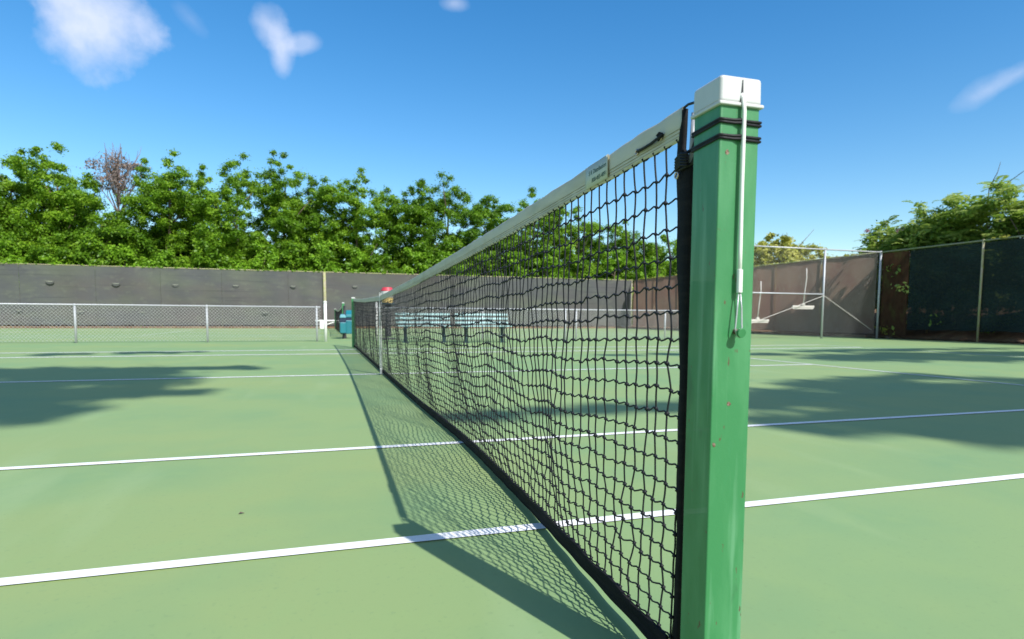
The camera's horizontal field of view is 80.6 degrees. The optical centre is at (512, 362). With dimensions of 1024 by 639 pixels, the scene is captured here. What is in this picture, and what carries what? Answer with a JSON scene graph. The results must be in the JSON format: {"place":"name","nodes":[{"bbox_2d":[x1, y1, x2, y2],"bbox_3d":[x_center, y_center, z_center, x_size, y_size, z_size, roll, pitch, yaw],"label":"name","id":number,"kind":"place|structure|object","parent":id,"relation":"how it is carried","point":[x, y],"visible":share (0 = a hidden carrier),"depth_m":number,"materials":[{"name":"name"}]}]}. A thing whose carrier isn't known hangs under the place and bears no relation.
{"place":"outdoors","nodes":[
{"label":"outdoors","id":0,"kind":"place"},
{"bbox_2d":[0,324,1023,343],"bbox_3d":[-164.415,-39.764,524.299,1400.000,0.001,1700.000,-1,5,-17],"label":"ground","id":1,"kind":"structure","parent":0,"point":[1004,342],"depth_m":23.24,"materials":[{"name":"concrete"}]},
{"bbox_2d":[0,173,32,255],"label":"leafy tree","id":2,"kind":"object","parent":1,"relation":"on","point":[4,177],"visible":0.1,"depth_m":31.56,"materials":[{"name":"green plant"}]},
{"bbox_2d":[0,239,38,325],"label":"lime shrub","id":3,"kind":"object","parent":1,"relation":"on","point":[12,257],"visible":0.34,"depth_m":30.49,"materials":[{"name":"green plant"}]},
{"bbox_2d":[0,147,81,325],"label":"leafy tree","id":4,"kind":"object","parent":1,"relation":"on","point":[5,234],"visible":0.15,"depth_m":31.67,"materials":[{"name":"green plant"}]},
{"bbox_2d":[0,162,93,325],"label":"leafy tree","id":5,"kind":"object","parent":1,"relation":"on","point":[15,212],"visible":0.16,"depth_m":31.86,"materials":[{"name":"green plant"}]},
{"bbox_2d":[0,141,112,325],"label":"leafy tree","id":6,"kind":"object","parent":1,"relation":"on","point":[70,194],"visible":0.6,"depth_m":31.51,"materials":[{"name":"green plant"}]},
{"bbox_2d":[36,251,81,325],"bbox_3d":[-23.800,-3.770,31.122,2.829,3.996,1.818,-3,5,-36],"label":"lime shrub","id":7,"kind":"object","parent":1,"relation":"on","point":[47,259],"visible":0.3,"depth_m":30.79,"materials":[{"name":"green plant"}]},
{"bbox_2d":[66,232,112,325],"bbox_3d":[-21.853,-4.292,31.624,2.696,4.980,1.962,-1,5,-17],"label":"lime shrub","id":8,"kind":"object","parent":1,"relation":"on","point":[89,241],"visible":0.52,"depth_m":31.13,"materials":[{"name":"green plant"}]},
{"bbox_2d":[59,201,145,325],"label":"leafy tree","id":9,"kind":"object","parent":1,"relation":"on","point":[113,230],"visible":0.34,"depth_m":32.25,"materials":[{"name":"green plant"}]},
{"bbox_2d":[76,143,150,325],"bbox_3d":[-22.041,-7.111,33.981,3.028,10.241,2.998,3,5,28],"label":"dry tree","id":10,"kind":"object","parent":1,"relation":"on","point":[113,177],"visible":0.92,"depth_m":33.35,"materials":[{"name":"brown plant"}]},
{"bbox_2d":[104,243,140,325],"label":"lime shrub","id":11,"kind":"object","parent":1,"relation":"on","point":[127,251],"visible":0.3,"depth_m":32.01,"materials":[{"name":"green plant"}]},
{"bbox_2d":[96,223,165,325],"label":"understorey tree","id":12,"kind":"object","parent":1,"relation":"on","point":[144,251],"depth_m":35.30,"materials":[{"name":"green plant"}]},
{"bbox_2d":[136,249,176,325],"bbox_3d":[-19.185,-4.025,32.794,2.166,4.308,2.227,1,4,8],"label":"lime shrub","id":13,"kind":"object","parent":1,"relation":"on","point":[162,260],"visible":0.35,"depth_m":32.45,"materials":[{"name":"green plant"}]},
{"bbox_2d":[114,148,213,325],"bbox_3d":[-19.881,-7.062,34.558,5.786,10.089,5.603,-1,5,-17],"label":"leafy tree","id":14,"kind":"object","parent":1,"relation":"on","point":[142,203],"visible":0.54,"depth_m":33.19,"materials":[{"name":"green plant"}]},
{"bbox_2d":[146,176,248,325],"bbox_3d":[-18.816,-6.652,35.990,5.799,9.069,4.912,1,4,15],"label":"leafy tree","id":15,"kind":"object","parent":1,"relation":"on","point":[176,210],"visible":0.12,"depth_m":35.06,"materials":[{"name":"green plant"}]},
{"bbox_2d":[172,238,222,325],"bbox_3d":[-16.962,-4.343,32.853,2.407,4.957,2.083,-4,6,-43],"label":"lime shrub","id":16,"kind":"object","parent":1,"relation":"on","point":[202,259],"visible":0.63,"depth_m":32.58,"materials":[{"name":"green plant"}]},
{"bbox_2d":[182,221,244,325],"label":"understorey tree","id":17,"kind":"object","parent":1,"relation":"on","point":[193,249],"visible":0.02,"depth_m":36.01,"materials":[{"name":"green plant"}]},
{"bbox_2d":[210,253,245,325],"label":"lime shrub","id":18,"kind":"object","parent":1,"relation":"on","point":[237,263],"visible":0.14,"depth_m":33.57,"materials":[{"name":"green plant"}]},
{"bbox_2d":[171,152,302,325],"bbox_3d":[-16.016,-7.209,35.333,5.490,10.311,6.708,3,5,30],"label":"leafy tree","id":19,"kind":"object","parent":1,"relation":"on","point":[239,199],"visible":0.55,"depth_m":34.09,"materials":[{"name":"green plant"}]},
{"bbox_2d":[242,239,283,325],"bbox_3d":[-14.111,-4.476,34.117,2.499,5.066,1.847,-1,5,-17],"label":"lime shrub","id":20,"kind":"object","parent":1,"relation":"on","point":[256,263],"visible":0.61,"depth_m":33.77,"materials":[{"name":"green plant"}]},
{"bbox_2d":[233,148,340,325],"bbox_3d":[-13.666,-7.491,36.664,6.236,10.700,5.741,-1,5,-17],"label":"leafy tree","id":21,"kind":"object","parent":1,"relation":"on","point":[287,223],"visible":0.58,"depth_m":35.79,"materials":[{"name":"green plant"}]},
{"bbox_2d":[274,243,314,325],"bbox_3d":[-12.431,-4.386,34.612,2.518,4.835,1.900,-1,5,-17],"label":"lime shrub","id":22,"kind":"object","parent":1,"relation":"on","point":[299,260],"visible":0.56,"depth_m":34.51,"materials":[{"name":"green plant"}]},
{"bbox_2d":[274,239,344,325],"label":"understorey tree","id":23,"kind":"object","parent":1,"relation":"on","point":[308,249],"visible":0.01,"depth_m":39.24,"materials":[{"name":"green plant"}]},
{"bbox_2d":[0,326,630,327],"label":"dirt kerb","id":24,"kind":"structure","parent":1,"relation":"on","point":[230,327],"depth_m":31.70,"materials":[{"name":"grey concrete"}]},
{"bbox_2d":[0,263,632,326],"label":"windscreen fence","id":25,"kind":"object","parent":1,"relation":"on","point":[53,284],"visible":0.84,"depth_m":32.23,"materials":[{"name":"grey fabric"}]},
{"bbox_2d":[0,262,633,280],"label":"creeper","id":26,"kind":"object","parent":25,"relation":"on","point":[279,269],"visible":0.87,"depth_m":32.50,"materials":[{"name":"green plant"}]},
{"bbox_2d":[272,178,362,325],"bbox_3d":[-12.191,-6.831,38.086,5.828,9.192,5.414,-1,5,-17],"label":"leafy tree","id":27,"kind":"object","parent":1,"relation":"on","point":[325,207],"visible":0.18,"depth_m":37.06,"materials":[{"name":"green plant"}]},
{"bbox_2d":[308,238,341,325],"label":"lime shrub","id":28,"kind":"object","parent":1,"relation":"on","point":[323,247],"visible":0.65,"depth_m":34.55,"materials":[{"name":"green plant"}]},
{"bbox_2d":[316,222,373,269],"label":"understorey tree","id":29,"kind":"object","parent":1,"relation":"on","point":[352,243],"visible":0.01,"depth_m":39.87,"materials":[{"name":"green plant"}]},
{"bbox_2d":[341,248,369,272],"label":"lime shrub","id":30,"kind":"object","parent":1,"relation":"on","point":[357,258],"visible":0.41,"depth_m":35.63,"materials":[{"name":"green plant"}]},
{"bbox_2d":[305,166,407,325],"bbox_3d":[-9.584,-7.163,37.528,6.677,9.967,5.791,-1,5,-17],"label":"leafy tree","id":31,"kind":"object","parent":1,"relation":"on","point":[357,222],"visible":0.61,"depth_m":36.62,"materials":[{"name":"green plant"}]},
{"bbox_2d":[349,236,402,273],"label":"understorey tree","id":32,"kind":"object","parent":1,"relation":"on","point":[383,251],"depth_m":40.56,"materials":[{"name":"green plant"}]},
{"bbox_2d":[368,252,403,274],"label":"lime shrub","id":33,"kind":"object","parent":1,"relation":"on","point":[377,263],"visible":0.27,"depth_m":35.84,"materials":[{"name":"green plant"}]},
{"bbox_2d":[368,185,452,273],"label":"leafy tree","id":34,"kind":"object","parent":1,"relation":"on","point":[390,227],"visible":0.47,"depth_m":37.88,"materials":[{"name":"green plant"}]},
{"bbox_2d":[396,240,433,273],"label":"lime shrub","id":35,"kind":"object","parent":1,"relation":"on","point":[423,264],"visible":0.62,"depth_m":36.70,"materials":[{"name":"green plant"}]},
{"bbox_2d":[390,237,445,272],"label":"understorey tree","id":36,"kind":"object","parent":1,"relation":"on","point":[438,243],"depth_m":41.32,"materials":[{"name":"green plant"}]},
{"bbox_2d":[396,168,494,275],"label":"leafy tree","id":37,"kind":"object","parent":1,"relation":"on","point":[473,216],"visible":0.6,"depth_m":37.90,"materials":[{"name":"green plant"}]},
{"bbox_2d":[434,248,466,274],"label":"lime shrub","id":38,"kind":"object","parent":1,"relation":"on","point":[445,254],"visible":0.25,"depth_m":36.92,"materials":[{"name":"green plant"}]},
{"bbox_2d":[456,236,500,273],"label":"understorey tree","id":39,"kind":"object","parent":1,"relation":"on","point":[471,242],"visible":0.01,"depth_m":42.16,"materials":[{"name":"green plant"}]},
{"bbox_2d":[464,239,499,275],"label":"lime shrub","id":40,"kind":"object","parent":1,"relation":"on","point":[487,262],"visible":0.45,"depth_m":37.76,"materials":[{"name":"green plant"}]},
{"bbox_2d":[460,194,538,276],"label":"leafy tree","id":41,"kind":"object","parent":1,"relation":"on","point":[494,221],"visible":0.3,"depth_m":39.49,"materials":[{"name":"green plant"}]},
{"bbox_2d":[0,328,1023,638],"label":"court surface","id":42,"kind":"object","parent":1,"relation":"on","point":[944,562],"visible":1,"depth_m":2.40,"materials":[{"name":"concrete"}]},
{"bbox_2d":[0,301,326,342],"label":"chain link fence","id":43,"kind":"object","parent":42,"relation":"on","point":[75,324],"visible":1,"depth_m":15.02,"materials":[{"name":"silver metal"}]},
{"bbox_2d":[5,329,623,336],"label":"court lines","id":44,"kind":"object","parent":42,"relation":"on","point":[247,336],"visible":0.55,"depth_m":20.64,"materials":[{"name":"white paint"}]},
{"bbox_2d":[315,320,334,328],"bbox_3d":[-9.830,-2.091,33.022,1.827,0.470,0.400,-1,5,-17],"label":"white bench","id":45,"kind":"object","parent":42,"relation":"on","point":[322,324],"visible":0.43,"depth_m":32.70,"materials":[{"name":"paint"}]},
{"bbox_2d":[342,306,346,338],"bbox_3d":[-5.146,-1.233,18.479,0.128,1.000,0.128,-1,5,-17],"label":"bin stand","id":46,"kind":"object","parent":42,"relation":"on","point":[344,336],"visible":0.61,"depth_m":18.45,"materials":[{"name":"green metal"}]},
{"bbox_2d":[339,314,345,332],"bbox_3d":[-5.131,-1.176,18.256,0.187,0.574,0.315,-1,5,-17],"label":"trash bin","id":47,"kind":"object","parent":46,"relation":"attached to","point":[342,319],"visible":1,"depth_m":18.12,"materials":[{"name":"teal plastic"}]},
{"bbox_2d":[345,310,355,333],"bbox_3d":[-5.021,-1.255,18.696,0.314,0.731,0.316,-1,5,-17],"label":"trash bin","id":48,"kind":"object","parent":46,"relation":"attached to","point":[348,314],"visible":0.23,"depth_m":18.55,"materials":[{"name":"teal plastic"}]},
{"bbox_2d":[351,297,354,347],"bbox_3d":[-3.494,-0.881,13.266,0.078,1.100,0.078,-1,5,-17],"label":"net post","id":49,"kind":"object","parent":42,"relation":"on","point":[353,336],"visible":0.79,"depth_m":13.23,"materials":[{"name":"green metal"}]},
{"bbox_2d":[380,303,394,338],"bbox_3d":[-3.764,-1.244,18.178,0.420,1.084,0.420,-1,5,-17],"label":"cooler stand","id":50,"kind":"object","parent":42,"relation":"on","point":[388,316],"visible":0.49,"depth_m":18.12,"materials":[{"name":"black metal"}]},
{"bbox_2d":[381,287,391,302],"bbox_3d":[-3.759,-2.019,18.119,0.369,0.469,0.369,-1,5,-17],"label":"drink cooler","id":51,"kind":"object","parent":50,"relation":"on","point":[384,290],"visible":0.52,"depth_m":17.98,"materials":[{"name":"red plastic"}]},
{"bbox_2d":[396,311,451,342],"bbox_3d":[-2.358,-0.953,16.152,1.482,0.824,0.596,-1,5,-17],"label":"park bench","id":52,"kind":"object","parent":42,"relation":"on","point":[435,322],"visible":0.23,"depth_m":16.24,"materials":[{"name":"teal metal"}]},
{"bbox_2d":[455,312,511,342],"bbox_3d":[-0.788,-0.957,16.331,1.486,0.824,0.596,-1,5,-17],"label":"park bench","id":53,"kind":"object","parent":42,"relation":"on","point":[500,327],"visible":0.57,"depth_m":16.41,"materials":[{"name":"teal metal"}]},
{"bbox_2d":[0,345,1023,585],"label":"court lines","id":54,"kind":"object","parent":42,"relation":"on","point":[182,562],"visible":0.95,"depth_m":2.13,"materials":[{"name":"white paint"}]},
{"bbox_2d":[376,302,678,340],"bbox_3d":[1.615,-1.224,18.295,11.283,1.090,0.067,-1,5,-17],"label":"chain link fence","id":55,"kind":"object","parent":42,"relation":"on","point":[575,329],"visible":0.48,"depth_m":18.24,"materials":[{"name":"silver metal"}]},
{"bbox_2d":[680,75,763,638],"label":"net post","id":56,"kind":"object","parent":42,"relation":"on","point":[716,444],"visible":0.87,"depth_m":1.01,"materials":[{"name":"green metal"}]},
{"bbox_2d":[353,93,761,638],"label":"tennis net","id":57,"kind":"object","parent":56,"relation":"attached to","point":[668,132],"visible":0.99,"depth_m":1.61,"materials":[{"name":"black fabric"}]},
{"bbox_2d":[379,293,381,374],"bbox_3d":[-1.550,-0.337,7.097,0.022,0.964,0.050,-1,5,-17],"label":"strap","id":58,"kind":"object","parent":57,"relation":"attached to","point":[381,336],"visible":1,"depth_m":7.09,"materials":[{"name":"white fabric"}]},
{"bbox_2d":[751,245,880,338],"bbox_3d":[10.110,-2.395,20.881,6.594,3.140,0.082,-1,5,-17],"label":"tall fence","id":59,"kind":"object","parent":42,"relation":"on","point":[823,288],"visible":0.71,"depth_m":21.02,"materials":[{"name":"grey metal"}]},
{"bbox_2d":[751,281,768,322],"bbox_3d":[8.316,-2.046,20.443,0.920,1.410,0.060,-1,5,-17],"label":"court squeegee","id":60,"kind":"object","parent":59,"relation":"hanging from","point":[761,321],"visible":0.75,"depth_m":20.46,"materials":[{"name":"beige"}]},
{"bbox_2d":[792,268,813,308],"bbox_3d":[10.126,-2.564,20.973,0.920,1.417,0.060,-1,5,-17],"label":"court squeegee","id":61,"kind":"object","parent":59,"relation":"hanging from","point":[804,307],"visible":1,"depth_m":20.98,"materials":[{"name":"beige"}]},
{"bbox_2d":[501,250,533,291],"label":"lime shrub","id":62,"kind":"object","parent":1,"relation":"on","point":[515,258],"visible":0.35,"depth_m":38.33,"materials":[{"name":"green plant"}]},
{"bbox_2d":[496,186,577,326],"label":"leafy tree","id":63,"kind":"object","parent":1,"relation":"on","point":[523,203],"visible":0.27,"depth_m":40.31,"materials":[{"name":"green plant"}]},
{"bbox_2d":[529,248,563,326],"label":"lime shrub","id":64,"kind":"object","parent":1,"relation":"on","point":[550,263],"visible":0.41,"depth_m":38.62,"materials":[{"name":"green plant"}]},
{"bbox_2d":[538,205,623,326],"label":"leafy tree","id":65,"kind":"object","parent":1,"relation":"on","point":[573,269],"visible":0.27,"depth_m":41.38,"materials":[{"name":"green plant"}]},
{"bbox_2d":[565,253,596,326],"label":"lime shrub","id":66,"kind":"object","parent":1,"relation":"on","point":[585,273],"visible":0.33,"depth_m":39.26,"materials":[{"name":"green plant"}]},
{"bbox_2d":[584,250,632,326],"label":"understorey tree","id":67,"kind":"object","parent":1,"relation":"on","point":[588,258],"visible":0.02,"depth_m":45.26,"materials":[{"name":"green plant"}]},
{"bbox_2d":[600,249,632,326],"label":"lime shrub","id":68,"kind":"object","parent":1,"relation":"on","point":[613,261],"visible":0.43,"depth_m":40.59,"materials":[{"name":"green plant"}]},
{"bbox_2d":[586,219,662,326],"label":"leafy tree","id":69,"kind":"object","parent":1,"relation":"on","point":[620,242],"visible":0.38,"depth_m":42.30,"materials":[{"name":"green plant"}]},
{"bbox_2d":[632,258,665,296],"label":"lime shrub","id":70,"kind":"object","parent":1,"relation":"on","point":[651,272],"visible":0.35,"depth_m":40.87,"materials":[{"name":"green plant"}]},
{"bbox_2d":[623,234,676,281],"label":"leafy tree","id":71,"kind":"object","parent":1,"relation":"on","point":[663,267],"visible":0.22,"depth_m":43.41,"materials":[{"name":"green plant"}]},
{"bbox_2d":[668,259,676,275],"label":"lime shrub","id":72,"kind":"object","parent":1,"relation":"on","point":[675,263],"visible":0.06,"depth_m":41.63,"materials":[{"name":"green plant"}]},
{"bbox_2d":[631,327,866,337],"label":"dirt kerb","id":73,"kind":"structure","parent":1,"relation":"on","point":[818,334],"depth_m":25.46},
{"bbox_2d":[632,252,877,333],"bbox_3d":[10.522,-3.116,30.606,0.121,3.122,18.240,-1,5,-17],"label":"windscreen fence","id":74,"kind":"object","parent":1,"relation":"on","point":[777,273],"visible":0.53,"depth_m":25.07,"materials":[{"name":"grey fabric"}]},
{"bbox_2d":[638,235,1010,279],"bbox_3d":[12.614,-4.175,23.863,0.272,0.250,30.658,-1,5,-17],"label":"creeper","id":75,"kind":"object","parent":74,"relation":"on","point":[822,257],"visible":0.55,"depth_m":25.72,"materials":[{"name":"green plant"}]},
{"bbox_2d":[754,232,833,309],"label":"olive green tree","id":76,"kind":"object","parent":1,"relation":"on","point":[762,254],"visible":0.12,"depth_m":31.38,"materials":[{"name":"green plant"}]},
{"bbox_2d":[874,325,894,337],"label":"weed tuft","id":77,"kind":"object","parent":1,"relation":"on","point":[883,329],"visible":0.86,"depth_m":21.70,"materials":[{"name":"green plant"}]},
{"bbox_2d":[876,235,1023,341],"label":"windscreen fence","id":78,"kind":"object","parent":1,"relation":"on","point":[947,286],"visible":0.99,"depth_m":19.27,"materials":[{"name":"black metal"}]},
{"bbox_2d":[0,0,1023,271],"label":"sky","id":79,"kind":"structure","parent":0,"point":[871,107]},
{"bbox_2d":[628,309,1023,341],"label":"earth bank","id":80,"kind":"structure","parent":0,"point":[1003,335],"depth_m":20.19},
{"bbox_2d":[852,215,911,325],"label":"mimosa tree","id":81,"kind":"object","parent":80,"relation":"on","point":[875,235],"visible":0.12,"depth_m":23.70,"materials":[{"name":"green plant"}]},
{"bbox_2d":[864,211,956,306],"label":"mimosa tree","id":82,"kind":"object","parent":80,"relation":"on","point":[888,247],"visible":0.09,"depth_m":22.33,"materials":[{"name":"green plant"}]},
{"bbox_2d":[881,264,980,332],"bbox_3d":[14.733,-2.320,20.913,2.862,2.667,3.146,-1,5,-17],"label":"bank shrub","id":83,"kind":"object","parent":80,"relation":"on","point":[903,288],"visible":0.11,"depth_m":21.12,"materials":[{"name":"green plant"}]},
{"bbox_2d":[881,192,982,305],"bbox_3d":[15.556,-3.682,21.873,4.516,5.051,3.771,-1,5,-17],"label":"mimosa tree","id":84,"kind":"object","parent":80,"relation":"on","point":[950,236],"visible":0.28,"depth_m":21.50,"materials":[{"name":"green plant"}]},
{"bbox_2d":[919,175,1023,297],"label":"mimosa tree","id":85,"kind":"object","parent":80,"relation":"on","point":[983,208],"visible":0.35,"depth_m":19.66,"materials":[{"name":"green plant"}]},
{"bbox_2d":[981,195,1023,294],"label":"mimosa tree","id":86,"kind":"object","parent":80,"relation":"on","point":[1016,227],"visible":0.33,"depth_m":19.07,"materials":[{"name":"green plant"}]},
{"bbox_3d":[-9.336,-2.298,31.816,0.078,1.070,0.078,-1,5,-17],"label":"net post","id":87,"kind":"object","parent":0,"visible":0},
{"bbox_2d":[335,306,341,333],"bbox_3d":[-7.387,-1.835,25.725,0.097,1.080,12.687,-1,5,-17],"label":"tennis net","id":88,"kind":"object","parent":87,"relation":"attached to","point":[337,325],"visible":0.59,"depth_m":27.11,"materials":[{"name":"black"}]}
]}

